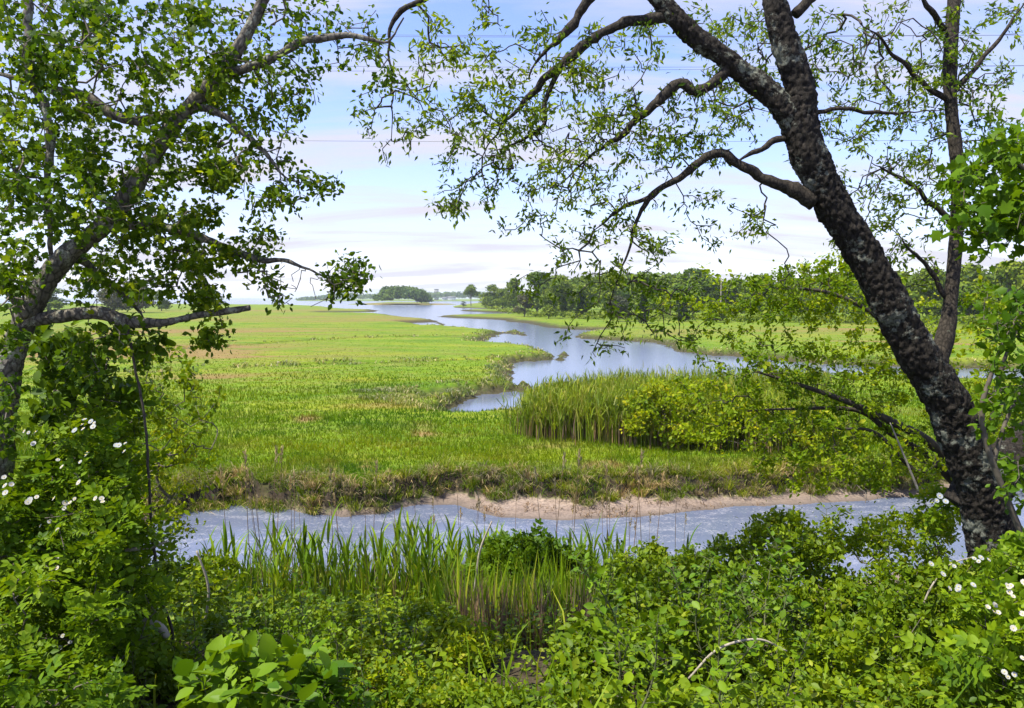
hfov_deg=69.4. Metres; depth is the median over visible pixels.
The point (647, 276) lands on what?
woodland tree
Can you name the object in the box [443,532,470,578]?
reed plant
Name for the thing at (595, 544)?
reed plant
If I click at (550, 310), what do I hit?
woodland tree
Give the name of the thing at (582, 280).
woodland tree
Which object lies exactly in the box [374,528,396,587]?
reed plant
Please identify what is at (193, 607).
leafy shoot
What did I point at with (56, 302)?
marsh tree
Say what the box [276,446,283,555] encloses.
dead stalk
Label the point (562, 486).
tussock grass
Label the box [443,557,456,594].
reed plant
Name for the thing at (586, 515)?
wrack
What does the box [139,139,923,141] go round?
overhead wire
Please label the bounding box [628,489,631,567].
dead stalk
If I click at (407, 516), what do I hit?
reed plant
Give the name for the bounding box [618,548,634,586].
leafy shoot
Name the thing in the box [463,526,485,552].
reed plant
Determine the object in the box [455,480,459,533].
dead stalk
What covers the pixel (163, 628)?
dead branch
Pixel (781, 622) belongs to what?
leafy shoot
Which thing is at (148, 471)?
hanging vine
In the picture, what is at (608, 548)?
reed plant
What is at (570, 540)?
reed plant
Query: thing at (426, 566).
reed plant
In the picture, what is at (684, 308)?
cedar tree
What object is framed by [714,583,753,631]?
leafy shoot
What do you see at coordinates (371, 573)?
reed plant
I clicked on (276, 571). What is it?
reed plant
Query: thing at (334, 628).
leafy shoot
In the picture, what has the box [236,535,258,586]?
reed plant
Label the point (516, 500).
dead stalk
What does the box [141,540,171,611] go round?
leafy shoot
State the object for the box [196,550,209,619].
dead branch
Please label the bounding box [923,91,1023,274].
broadleaf sapling
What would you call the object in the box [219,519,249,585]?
reed plant
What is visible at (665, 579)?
leafy shoot
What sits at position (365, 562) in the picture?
reed plant
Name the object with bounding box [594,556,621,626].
leafy shoot
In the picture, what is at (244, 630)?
leafy shoot
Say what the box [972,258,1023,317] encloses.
woodland tree
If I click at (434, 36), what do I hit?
overhead wire
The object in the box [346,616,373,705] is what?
leafy shoot
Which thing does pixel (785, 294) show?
woodland tree
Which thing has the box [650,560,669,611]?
leafy shoot
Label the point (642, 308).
cedar tree
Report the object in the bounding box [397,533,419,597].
reed plant
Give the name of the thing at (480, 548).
dead branch
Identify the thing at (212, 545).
reed plant
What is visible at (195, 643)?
leafy shoot
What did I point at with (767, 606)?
leafy shoot
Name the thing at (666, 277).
woodland tree
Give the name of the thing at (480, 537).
reed plant
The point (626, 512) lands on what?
dead stalk
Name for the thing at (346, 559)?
reed plant
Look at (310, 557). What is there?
reed plant
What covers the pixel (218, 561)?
bank shrub
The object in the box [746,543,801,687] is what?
leafy shoot
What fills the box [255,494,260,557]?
dead stalk
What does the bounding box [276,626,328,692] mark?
leafy shoot
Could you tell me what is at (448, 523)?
reed plant
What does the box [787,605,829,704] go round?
leafy shoot
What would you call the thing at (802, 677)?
leafy shoot
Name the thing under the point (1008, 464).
edge sapling
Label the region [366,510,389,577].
reed plant
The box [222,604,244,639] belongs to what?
leafy shoot
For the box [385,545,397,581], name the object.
reed plant
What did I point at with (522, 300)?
woodland tree
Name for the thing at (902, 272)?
woodland tree
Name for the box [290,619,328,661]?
leafy shoot
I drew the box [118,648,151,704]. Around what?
leafy shoot
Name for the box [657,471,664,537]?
dead stalk
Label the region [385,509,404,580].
reed plant
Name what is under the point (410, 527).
reed plant
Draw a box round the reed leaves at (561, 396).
[485,360,869,443]
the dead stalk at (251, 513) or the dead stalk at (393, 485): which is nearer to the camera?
the dead stalk at (393, 485)
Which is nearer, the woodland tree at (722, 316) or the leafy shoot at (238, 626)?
the leafy shoot at (238, 626)
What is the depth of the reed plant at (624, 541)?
10.86 m
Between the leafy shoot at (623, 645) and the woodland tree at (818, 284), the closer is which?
the leafy shoot at (623, 645)
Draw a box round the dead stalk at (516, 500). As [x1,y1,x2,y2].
[514,489,518,529]
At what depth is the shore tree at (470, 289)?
399.98 m
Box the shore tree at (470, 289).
[463,284,480,303]
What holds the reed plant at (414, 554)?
on the ground at (320, 322)
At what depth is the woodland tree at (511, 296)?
264.15 m
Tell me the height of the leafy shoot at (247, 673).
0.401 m
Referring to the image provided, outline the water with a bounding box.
[0,299,1023,590]
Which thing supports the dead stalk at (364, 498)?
on the ground at (320, 322)
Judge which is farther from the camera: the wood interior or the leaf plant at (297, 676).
the wood interior
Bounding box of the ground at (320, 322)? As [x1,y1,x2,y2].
[0,298,1023,707]
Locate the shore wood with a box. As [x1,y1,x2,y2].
[296,290,531,299]
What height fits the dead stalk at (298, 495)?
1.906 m
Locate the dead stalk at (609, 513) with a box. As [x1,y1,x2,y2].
[606,497,610,559]
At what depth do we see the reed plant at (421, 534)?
10.21 m
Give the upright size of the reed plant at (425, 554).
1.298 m
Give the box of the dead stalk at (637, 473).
[635,466,641,547]
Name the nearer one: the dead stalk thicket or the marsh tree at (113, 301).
the dead stalk thicket
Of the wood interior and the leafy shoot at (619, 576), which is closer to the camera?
the leafy shoot at (619, 576)
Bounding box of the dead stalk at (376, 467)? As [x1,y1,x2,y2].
[373,460,378,559]
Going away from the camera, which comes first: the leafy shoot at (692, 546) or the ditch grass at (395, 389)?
the leafy shoot at (692, 546)
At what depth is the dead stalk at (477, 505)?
9.48 m
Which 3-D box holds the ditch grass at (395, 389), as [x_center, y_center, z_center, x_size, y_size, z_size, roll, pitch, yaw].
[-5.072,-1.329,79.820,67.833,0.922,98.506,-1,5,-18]
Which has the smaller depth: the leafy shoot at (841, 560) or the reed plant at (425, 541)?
the leafy shoot at (841, 560)
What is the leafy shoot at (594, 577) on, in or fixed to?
on the ground at (320, 322)
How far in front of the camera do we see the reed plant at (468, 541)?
9.43 m
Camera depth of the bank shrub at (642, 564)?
5.57 m
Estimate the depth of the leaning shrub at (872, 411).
6.47 m
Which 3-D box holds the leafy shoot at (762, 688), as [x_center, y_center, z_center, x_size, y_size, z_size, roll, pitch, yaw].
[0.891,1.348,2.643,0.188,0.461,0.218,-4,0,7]
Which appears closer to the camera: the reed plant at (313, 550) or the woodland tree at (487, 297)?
the reed plant at (313, 550)
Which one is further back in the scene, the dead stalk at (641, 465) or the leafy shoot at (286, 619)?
the dead stalk at (641, 465)
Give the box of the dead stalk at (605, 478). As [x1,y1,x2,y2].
[604,464,608,557]
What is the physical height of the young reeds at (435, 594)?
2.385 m
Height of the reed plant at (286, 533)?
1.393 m
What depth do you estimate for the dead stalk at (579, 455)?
10.11 m
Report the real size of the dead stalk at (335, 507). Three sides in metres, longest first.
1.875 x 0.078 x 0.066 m
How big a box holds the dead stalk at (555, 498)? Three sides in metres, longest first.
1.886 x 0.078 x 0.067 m
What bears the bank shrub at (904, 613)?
on the ground at (320, 322)
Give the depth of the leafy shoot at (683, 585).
4.37 m
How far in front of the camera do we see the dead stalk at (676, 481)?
11.52 m
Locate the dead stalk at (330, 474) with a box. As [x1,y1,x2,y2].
[328,469,332,562]
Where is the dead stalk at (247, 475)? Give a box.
[245,467,262,576]
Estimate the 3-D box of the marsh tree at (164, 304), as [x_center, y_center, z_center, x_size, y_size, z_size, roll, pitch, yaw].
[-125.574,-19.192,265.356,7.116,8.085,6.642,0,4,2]
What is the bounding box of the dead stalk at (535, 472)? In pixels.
[533,466,540,530]
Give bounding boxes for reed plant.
[197,523,221,563]
[207,530,223,609]
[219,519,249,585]
[220,521,250,596]
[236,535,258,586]
[240,539,261,581]
[245,530,272,577]
[249,513,282,580]
[251,549,263,586]
[254,516,283,597]
[266,522,291,587]
[267,551,282,606]
[268,523,297,572]
[268,554,280,589]
[270,556,284,595]
[271,525,299,585]
[278,526,300,557]
[281,540,293,572]
[285,531,302,573]
[286,526,307,568]
[288,531,317,592]
[291,520,318,594]
[297,543,306,589]
[300,525,322,589]
[305,517,343,599]
[307,531,324,595]
[308,533,317,575]
[317,501,341,580]
[321,537,345,601]
[333,518,361,581]
[333,529,361,600]
[334,527,361,564]
[340,543,367,573]
[348,532,363,566]
[353,534,374,590]
[358,547,380,589]
[361,530,372,566]
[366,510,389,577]
[366,537,380,568]
[369,536,395,602]
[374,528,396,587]
[381,551,397,600]
[383,505,415,573]
[384,536,401,567]
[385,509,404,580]
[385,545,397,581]
[392,519,418,589]
[394,505,415,575]
[397,515,420,572]
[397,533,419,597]
[399,518,433,595]
[407,514,433,573]
[414,521,448,600]
[417,520,444,580]
[417,550,423,589]
[418,517,446,593]
[420,548,432,593]
[432,524,450,567]
[432,531,445,571]
[433,506,465,547]
[434,550,456,585]
[436,532,444,579]
[437,525,464,581]
[438,514,457,558]
[439,543,466,581]
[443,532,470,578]
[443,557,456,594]
[445,525,457,553]
[462,528,474,559]
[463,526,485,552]
[463,527,474,553]
[469,531,481,550]
[564,522,595,570]
[564,530,574,550]
[569,527,590,576]
[579,522,599,562]
[585,513,611,562]
[596,528,614,562]
[597,534,612,558]
[601,517,618,555]
[601,534,624,559]
[611,524,636,556]
[677,524,699,575]
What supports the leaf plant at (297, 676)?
on the ground at (320, 322)
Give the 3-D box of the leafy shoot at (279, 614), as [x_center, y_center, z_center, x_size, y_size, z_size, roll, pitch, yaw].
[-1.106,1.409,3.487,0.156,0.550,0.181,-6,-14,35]
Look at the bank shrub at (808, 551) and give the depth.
4.77 m
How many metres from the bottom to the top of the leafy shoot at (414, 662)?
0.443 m
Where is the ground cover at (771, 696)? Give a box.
[42,575,1023,707]
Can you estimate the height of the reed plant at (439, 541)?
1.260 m
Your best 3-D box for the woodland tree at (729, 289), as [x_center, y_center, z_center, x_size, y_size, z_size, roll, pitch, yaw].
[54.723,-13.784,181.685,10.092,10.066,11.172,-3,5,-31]
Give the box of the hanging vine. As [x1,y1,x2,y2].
[125,318,174,671]
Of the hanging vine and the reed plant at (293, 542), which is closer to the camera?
the hanging vine
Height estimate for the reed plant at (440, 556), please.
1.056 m
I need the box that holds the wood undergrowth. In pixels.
[485,305,1023,324]
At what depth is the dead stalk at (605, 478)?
9.83 m
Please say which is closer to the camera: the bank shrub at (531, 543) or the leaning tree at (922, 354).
the leaning tree at (922, 354)
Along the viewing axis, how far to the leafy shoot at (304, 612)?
3.64 m
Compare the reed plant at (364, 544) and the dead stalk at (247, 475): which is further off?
the reed plant at (364, 544)
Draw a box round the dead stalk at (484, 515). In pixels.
[483,511,485,545]
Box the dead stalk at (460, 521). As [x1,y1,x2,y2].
[458,507,462,553]
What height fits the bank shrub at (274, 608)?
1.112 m
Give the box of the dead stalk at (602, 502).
[601,495,603,543]
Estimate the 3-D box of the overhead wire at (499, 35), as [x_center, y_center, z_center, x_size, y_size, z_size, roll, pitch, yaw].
[0.094,-6.363,14.561,35.817,0.209,0.006,0,4,0]
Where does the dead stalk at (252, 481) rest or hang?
on the ground at (320, 322)
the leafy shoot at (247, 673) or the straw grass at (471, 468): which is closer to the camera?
the leafy shoot at (247, 673)
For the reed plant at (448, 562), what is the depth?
8.62 m
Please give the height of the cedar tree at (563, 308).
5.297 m
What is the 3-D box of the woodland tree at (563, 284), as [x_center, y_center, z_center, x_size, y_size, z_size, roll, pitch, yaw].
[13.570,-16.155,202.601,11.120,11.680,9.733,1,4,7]
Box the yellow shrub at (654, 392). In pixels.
[616,374,853,458]
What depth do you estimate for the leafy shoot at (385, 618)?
3.63 m
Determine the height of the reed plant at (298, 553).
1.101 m
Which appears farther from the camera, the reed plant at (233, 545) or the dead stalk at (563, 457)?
the dead stalk at (563, 457)
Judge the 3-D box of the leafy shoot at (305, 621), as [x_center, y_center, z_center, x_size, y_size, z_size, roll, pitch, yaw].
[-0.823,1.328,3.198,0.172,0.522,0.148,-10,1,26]
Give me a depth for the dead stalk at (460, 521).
9.78 m
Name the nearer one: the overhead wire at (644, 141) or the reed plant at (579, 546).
the reed plant at (579, 546)
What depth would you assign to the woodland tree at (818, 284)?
155.18 m
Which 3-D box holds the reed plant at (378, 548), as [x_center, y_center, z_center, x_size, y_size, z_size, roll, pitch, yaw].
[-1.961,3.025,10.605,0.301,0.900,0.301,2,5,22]
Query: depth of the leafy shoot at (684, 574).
3.66 m
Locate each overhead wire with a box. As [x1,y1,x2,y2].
[7,30,964,35]
[78,66,985,70]
[111,34,987,36]
[123,64,1023,66]
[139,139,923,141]
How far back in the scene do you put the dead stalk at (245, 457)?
9.89 m
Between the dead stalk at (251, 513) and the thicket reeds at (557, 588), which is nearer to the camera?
the thicket reeds at (557, 588)
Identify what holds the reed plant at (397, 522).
on the ground at (320, 322)
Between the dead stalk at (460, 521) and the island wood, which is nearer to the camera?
the dead stalk at (460, 521)
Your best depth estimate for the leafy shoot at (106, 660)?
2.82 m
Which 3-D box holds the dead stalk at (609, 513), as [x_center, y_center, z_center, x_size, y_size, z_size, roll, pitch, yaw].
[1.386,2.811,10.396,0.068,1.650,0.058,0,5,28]
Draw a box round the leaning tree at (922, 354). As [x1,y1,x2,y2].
[344,0,1023,574]
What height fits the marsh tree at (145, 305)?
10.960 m
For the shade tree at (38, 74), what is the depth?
3.48 m
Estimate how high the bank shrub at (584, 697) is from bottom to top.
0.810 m
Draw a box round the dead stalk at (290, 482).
[287,476,293,581]
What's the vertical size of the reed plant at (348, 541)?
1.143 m
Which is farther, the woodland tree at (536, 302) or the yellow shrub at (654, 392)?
the woodland tree at (536, 302)
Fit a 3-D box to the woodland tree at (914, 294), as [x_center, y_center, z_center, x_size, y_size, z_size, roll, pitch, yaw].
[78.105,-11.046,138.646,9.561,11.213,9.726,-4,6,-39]
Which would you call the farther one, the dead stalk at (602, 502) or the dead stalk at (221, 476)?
the dead stalk at (221, 476)
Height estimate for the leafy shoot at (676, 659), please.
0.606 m
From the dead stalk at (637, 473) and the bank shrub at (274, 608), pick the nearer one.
the bank shrub at (274, 608)
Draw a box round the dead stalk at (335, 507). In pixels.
[332,492,343,569]
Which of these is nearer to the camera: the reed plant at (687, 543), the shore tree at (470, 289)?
the reed plant at (687, 543)
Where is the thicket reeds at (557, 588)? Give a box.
[428,539,619,648]
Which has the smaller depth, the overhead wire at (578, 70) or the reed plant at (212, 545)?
the reed plant at (212, 545)
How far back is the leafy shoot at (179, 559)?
6.05 m
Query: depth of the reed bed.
23.64 m
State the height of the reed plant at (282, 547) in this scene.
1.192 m
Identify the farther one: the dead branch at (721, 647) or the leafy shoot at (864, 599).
the leafy shoot at (864, 599)
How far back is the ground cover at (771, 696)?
3.52 m
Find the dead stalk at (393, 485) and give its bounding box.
[392,480,395,548]
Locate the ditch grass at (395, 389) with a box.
[123,324,1023,411]
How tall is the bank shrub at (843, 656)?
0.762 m
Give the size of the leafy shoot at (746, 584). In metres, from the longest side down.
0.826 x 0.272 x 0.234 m
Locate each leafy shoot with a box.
[95,657,113,704]
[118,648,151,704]
[125,613,168,697]
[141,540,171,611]
[169,541,188,588]
[173,570,206,661]
[175,625,212,665]
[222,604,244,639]
[228,605,264,665]
[232,662,266,703]
[240,629,268,678]
[252,592,279,662]
[259,668,286,707]
[269,590,294,661]
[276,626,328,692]
[279,604,301,657]
[285,566,319,648]
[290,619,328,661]
[291,604,351,699]
[303,605,317,659]
[315,678,356,707]
[318,620,364,701]
[321,596,356,707]
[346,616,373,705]
[347,667,378,707]
[359,575,398,675]
[386,618,436,693]
[568,544,644,686]
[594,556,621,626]
[594,567,634,619]
[600,619,649,705]
[604,536,624,564]
[615,581,654,662]
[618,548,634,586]
[624,606,683,707]
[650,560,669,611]
[656,564,671,603]
[660,553,700,681]
[666,561,705,606]
[670,551,736,679]
[685,543,701,596]
[691,559,723,649]
[691,574,739,686]
[691,633,764,707]
[701,589,793,680]
[714,544,761,636]
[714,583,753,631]
[728,586,786,690]
[729,667,777,707]
[735,551,781,627]
[737,583,766,623]
[740,562,809,683]
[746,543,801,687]
[755,602,775,633]
[758,527,814,641]
[759,637,796,692]
[766,629,817,707]
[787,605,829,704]
[814,502,843,597]
[824,586,885,631]
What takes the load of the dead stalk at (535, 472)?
on the ground at (320, 322)
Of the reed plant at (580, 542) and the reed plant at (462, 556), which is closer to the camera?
the reed plant at (462, 556)
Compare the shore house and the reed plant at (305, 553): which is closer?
the reed plant at (305, 553)
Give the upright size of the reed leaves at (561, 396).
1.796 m
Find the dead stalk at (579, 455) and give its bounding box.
[573,448,581,538]
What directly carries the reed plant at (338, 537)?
on the ground at (320, 322)
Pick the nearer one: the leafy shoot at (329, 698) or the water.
the leafy shoot at (329, 698)
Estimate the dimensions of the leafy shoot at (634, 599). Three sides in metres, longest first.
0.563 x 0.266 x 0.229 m
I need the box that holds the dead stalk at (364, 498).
[362,481,365,580]
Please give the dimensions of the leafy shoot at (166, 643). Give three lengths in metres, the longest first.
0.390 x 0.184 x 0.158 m
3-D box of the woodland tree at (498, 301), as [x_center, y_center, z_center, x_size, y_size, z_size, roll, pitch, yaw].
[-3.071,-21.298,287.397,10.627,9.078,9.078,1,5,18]
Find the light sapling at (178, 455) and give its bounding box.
[98,337,234,564]
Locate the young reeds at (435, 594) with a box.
[209,542,610,613]
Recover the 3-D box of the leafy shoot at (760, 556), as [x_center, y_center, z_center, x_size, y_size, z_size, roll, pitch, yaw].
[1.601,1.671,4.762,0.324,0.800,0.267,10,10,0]
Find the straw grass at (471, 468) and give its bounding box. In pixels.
[160,462,917,508]
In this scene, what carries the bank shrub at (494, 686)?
on the ground at (320, 322)
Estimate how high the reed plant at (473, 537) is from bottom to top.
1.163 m
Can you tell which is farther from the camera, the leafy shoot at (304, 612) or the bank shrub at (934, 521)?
the bank shrub at (934, 521)
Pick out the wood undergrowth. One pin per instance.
(795, 318)
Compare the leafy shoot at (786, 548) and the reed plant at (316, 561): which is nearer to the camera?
the leafy shoot at (786, 548)
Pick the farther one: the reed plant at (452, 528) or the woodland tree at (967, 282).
the woodland tree at (967, 282)
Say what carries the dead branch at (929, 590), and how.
attached to the bank shrub at (904, 613)
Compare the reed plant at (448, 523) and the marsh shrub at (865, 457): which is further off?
the marsh shrub at (865, 457)
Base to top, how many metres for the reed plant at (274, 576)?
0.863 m
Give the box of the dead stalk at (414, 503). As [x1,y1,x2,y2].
[412,484,416,550]
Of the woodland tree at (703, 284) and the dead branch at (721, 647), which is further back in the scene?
the woodland tree at (703, 284)
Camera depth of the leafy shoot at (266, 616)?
3.47 m
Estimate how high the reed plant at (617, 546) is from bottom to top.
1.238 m
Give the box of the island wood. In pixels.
[372,285,433,302]
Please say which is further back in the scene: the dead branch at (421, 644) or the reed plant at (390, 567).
the reed plant at (390, 567)
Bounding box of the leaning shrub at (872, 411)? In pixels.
[649,248,1023,502]
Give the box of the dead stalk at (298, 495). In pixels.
[296,492,300,534]
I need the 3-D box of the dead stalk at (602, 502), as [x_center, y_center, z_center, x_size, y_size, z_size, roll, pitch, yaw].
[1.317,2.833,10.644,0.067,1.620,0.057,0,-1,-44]
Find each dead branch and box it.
[81,534,167,551]
[130,618,169,638]
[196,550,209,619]
[385,643,422,663]
[470,521,492,599]
[688,638,786,678]
[890,423,918,491]
[916,557,971,626]
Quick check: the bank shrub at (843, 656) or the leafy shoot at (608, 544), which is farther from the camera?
the leafy shoot at (608, 544)
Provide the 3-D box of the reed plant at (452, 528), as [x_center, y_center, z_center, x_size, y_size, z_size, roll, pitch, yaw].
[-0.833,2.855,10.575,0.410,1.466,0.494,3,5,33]
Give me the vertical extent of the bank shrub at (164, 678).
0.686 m
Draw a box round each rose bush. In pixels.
[0,384,184,707]
[900,493,1023,707]
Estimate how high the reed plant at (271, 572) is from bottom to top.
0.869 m
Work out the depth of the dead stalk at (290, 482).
9.71 m
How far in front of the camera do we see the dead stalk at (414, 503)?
11.06 m
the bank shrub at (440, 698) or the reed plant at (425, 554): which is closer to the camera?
the bank shrub at (440, 698)
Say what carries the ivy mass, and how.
attached to the shade tree at (38, 74)
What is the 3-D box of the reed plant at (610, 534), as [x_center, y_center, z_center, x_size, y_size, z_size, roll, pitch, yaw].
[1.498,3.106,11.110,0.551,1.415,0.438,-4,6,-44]
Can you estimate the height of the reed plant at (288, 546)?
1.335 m
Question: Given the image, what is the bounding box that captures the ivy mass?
[16,312,178,537]
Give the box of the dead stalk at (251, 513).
[247,496,261,581]
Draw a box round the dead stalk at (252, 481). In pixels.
[251,471,261,561]
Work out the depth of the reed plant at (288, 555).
11.27 m
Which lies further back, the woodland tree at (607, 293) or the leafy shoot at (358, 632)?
the woodland tree at (607, 293)
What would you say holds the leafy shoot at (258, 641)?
on the ground at (320, 322)
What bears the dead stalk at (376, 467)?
on the ground at (320, 322)
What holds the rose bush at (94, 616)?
on the ground at (320, 322)
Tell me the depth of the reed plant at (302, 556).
9.86 m
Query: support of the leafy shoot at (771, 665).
on the ground at (320, 322)
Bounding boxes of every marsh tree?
[44,288,71,310]
[93,287,130,310]
[119,282,158,312]
[153,290,172,310]
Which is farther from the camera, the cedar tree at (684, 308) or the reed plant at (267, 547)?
the cedar tree at (684, 308)
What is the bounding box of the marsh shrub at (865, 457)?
[752,431,944,502]
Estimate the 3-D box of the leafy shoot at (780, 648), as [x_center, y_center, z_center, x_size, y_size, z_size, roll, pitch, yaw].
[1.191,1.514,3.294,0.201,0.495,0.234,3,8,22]
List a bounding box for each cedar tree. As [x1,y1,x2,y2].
[559,296,568,316]
[574,292,587,317]
[636,291,650,323]
[675,294,691,321]
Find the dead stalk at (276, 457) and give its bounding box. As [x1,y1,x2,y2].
[270,445,278,563]
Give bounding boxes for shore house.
[448,296,455,300]
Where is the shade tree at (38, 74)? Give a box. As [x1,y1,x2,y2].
[0,0,406,645]
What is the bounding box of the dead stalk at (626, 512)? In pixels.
[624,503,627,549]
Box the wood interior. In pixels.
[534,269,1016,301]
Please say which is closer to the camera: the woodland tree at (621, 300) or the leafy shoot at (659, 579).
the leafy shoot at (659, 579)
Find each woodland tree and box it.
[478,284,499,308]
[490,288,512,308]
[502,278,520,308]
[511,270,552,310]
[512,293,534,316]
[539,291,559,318]
[542,274,577,311]
[568,274,602,310]
[589,270,626,310]
[607,295,632,321]
[628,271,659,310]
[656,274,676,311]
[667,267,722,313]
[701,301,727,321]
[712,277,746,313]
[737,273,777,312]
[766,277,810,314]
[807,272,843,315]
[836,279,869,315]
[897,269,926,313]
[906,266,945,316]
[940,262,997,323]
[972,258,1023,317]
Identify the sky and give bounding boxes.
[0,0,1023,298]
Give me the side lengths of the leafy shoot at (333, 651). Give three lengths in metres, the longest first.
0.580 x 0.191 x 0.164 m
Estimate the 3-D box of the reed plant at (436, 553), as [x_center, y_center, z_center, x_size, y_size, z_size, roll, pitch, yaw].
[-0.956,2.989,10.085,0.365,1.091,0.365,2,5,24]
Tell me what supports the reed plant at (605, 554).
on the ground at (320, 322)
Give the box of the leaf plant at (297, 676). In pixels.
[172,625,361,707]
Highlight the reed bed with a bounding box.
[503,364,870,457]
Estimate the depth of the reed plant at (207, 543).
10.60 m
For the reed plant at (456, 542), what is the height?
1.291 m
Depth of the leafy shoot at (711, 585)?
3.67 m
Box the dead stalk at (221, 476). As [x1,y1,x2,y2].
[219,470,225,526]
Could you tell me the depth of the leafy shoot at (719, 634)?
3.18 m
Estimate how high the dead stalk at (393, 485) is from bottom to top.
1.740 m
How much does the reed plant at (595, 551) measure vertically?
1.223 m
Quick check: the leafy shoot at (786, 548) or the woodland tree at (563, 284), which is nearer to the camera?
the leafy shoot at (786, 548)
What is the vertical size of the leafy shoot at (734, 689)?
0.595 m
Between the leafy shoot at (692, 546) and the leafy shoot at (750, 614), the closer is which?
the leafy shoot at (750, 614)
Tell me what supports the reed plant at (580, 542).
on the ground at (320, 322)
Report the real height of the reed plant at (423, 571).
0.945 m
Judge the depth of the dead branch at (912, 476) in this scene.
5.88 m
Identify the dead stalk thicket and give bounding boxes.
[439,566,599,649]
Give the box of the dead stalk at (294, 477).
[291,470,296,558]
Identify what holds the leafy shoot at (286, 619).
on the ground at (320, 322)
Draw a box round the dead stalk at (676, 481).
[675,475,677,553]
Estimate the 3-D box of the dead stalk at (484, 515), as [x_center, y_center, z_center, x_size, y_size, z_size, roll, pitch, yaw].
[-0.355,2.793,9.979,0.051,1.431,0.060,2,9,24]
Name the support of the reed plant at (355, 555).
on the ground at (320, 322)
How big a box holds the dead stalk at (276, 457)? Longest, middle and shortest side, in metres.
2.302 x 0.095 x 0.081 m
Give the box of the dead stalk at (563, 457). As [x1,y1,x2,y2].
[555,452,566,536]
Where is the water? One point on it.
(672, 527)
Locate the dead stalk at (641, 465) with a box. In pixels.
[632,448,643,555]
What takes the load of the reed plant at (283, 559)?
on the ground at (320, 322)
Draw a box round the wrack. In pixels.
[147,499,758,517]
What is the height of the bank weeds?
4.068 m
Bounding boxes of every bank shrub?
[64,518,261,614]
[126,600,358,707]
[153,588,364,636]
[287,589,521,707]
[380,654,547,707]
[451,518,609,597]
[541,573,747,707]
[572,535,726,621]
[690,501,882,673]
[693,600,947,707]
[811,472,963,632]
[843,539,997,706]
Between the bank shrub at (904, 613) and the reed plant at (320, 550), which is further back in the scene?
the reed plant at (320, 550)
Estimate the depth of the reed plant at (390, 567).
9.20 m
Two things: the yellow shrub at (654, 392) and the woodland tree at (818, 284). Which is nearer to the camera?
the yellow shrub at (654, 392)
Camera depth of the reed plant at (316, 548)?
10.62 m
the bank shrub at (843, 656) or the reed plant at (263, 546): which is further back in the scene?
the reed plant at (263, 546)
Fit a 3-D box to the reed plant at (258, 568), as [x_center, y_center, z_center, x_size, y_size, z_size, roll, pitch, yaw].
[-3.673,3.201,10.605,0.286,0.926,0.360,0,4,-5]
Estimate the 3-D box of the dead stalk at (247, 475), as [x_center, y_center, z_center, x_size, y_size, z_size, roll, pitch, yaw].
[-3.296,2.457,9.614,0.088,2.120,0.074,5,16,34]
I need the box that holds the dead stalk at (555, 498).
[552,477,556,530]
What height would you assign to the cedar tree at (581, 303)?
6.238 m
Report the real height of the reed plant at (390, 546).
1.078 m
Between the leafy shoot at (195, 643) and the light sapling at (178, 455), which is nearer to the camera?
the leafy shoot at (195, 643)
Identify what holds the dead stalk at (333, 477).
on the ground at (320, 322)
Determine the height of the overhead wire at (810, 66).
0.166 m
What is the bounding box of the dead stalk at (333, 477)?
[331,473,338,550]
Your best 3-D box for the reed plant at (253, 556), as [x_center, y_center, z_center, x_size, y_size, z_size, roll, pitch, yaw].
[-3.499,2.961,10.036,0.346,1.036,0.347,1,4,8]
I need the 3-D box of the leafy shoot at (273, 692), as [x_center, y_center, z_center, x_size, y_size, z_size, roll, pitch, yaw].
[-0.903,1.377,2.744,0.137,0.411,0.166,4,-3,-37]
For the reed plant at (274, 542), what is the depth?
9.77 m
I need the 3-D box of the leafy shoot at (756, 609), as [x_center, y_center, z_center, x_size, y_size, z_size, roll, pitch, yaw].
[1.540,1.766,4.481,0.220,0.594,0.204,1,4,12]
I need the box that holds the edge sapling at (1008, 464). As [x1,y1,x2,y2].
[957,276,1023,532]
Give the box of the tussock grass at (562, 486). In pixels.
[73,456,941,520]
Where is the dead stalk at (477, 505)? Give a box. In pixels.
[475,498,479,545]
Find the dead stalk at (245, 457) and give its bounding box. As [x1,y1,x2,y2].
[242,449,252,586]
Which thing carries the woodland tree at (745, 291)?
on the ground at (320, 322)
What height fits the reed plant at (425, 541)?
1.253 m
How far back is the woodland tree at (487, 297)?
327.22 m
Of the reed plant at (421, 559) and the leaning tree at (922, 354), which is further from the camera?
the reed plant at (421, 559)
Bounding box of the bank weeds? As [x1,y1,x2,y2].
[25,572,1023,707]
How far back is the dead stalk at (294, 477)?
10.28 m
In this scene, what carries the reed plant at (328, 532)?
on the ground at (320, 322)

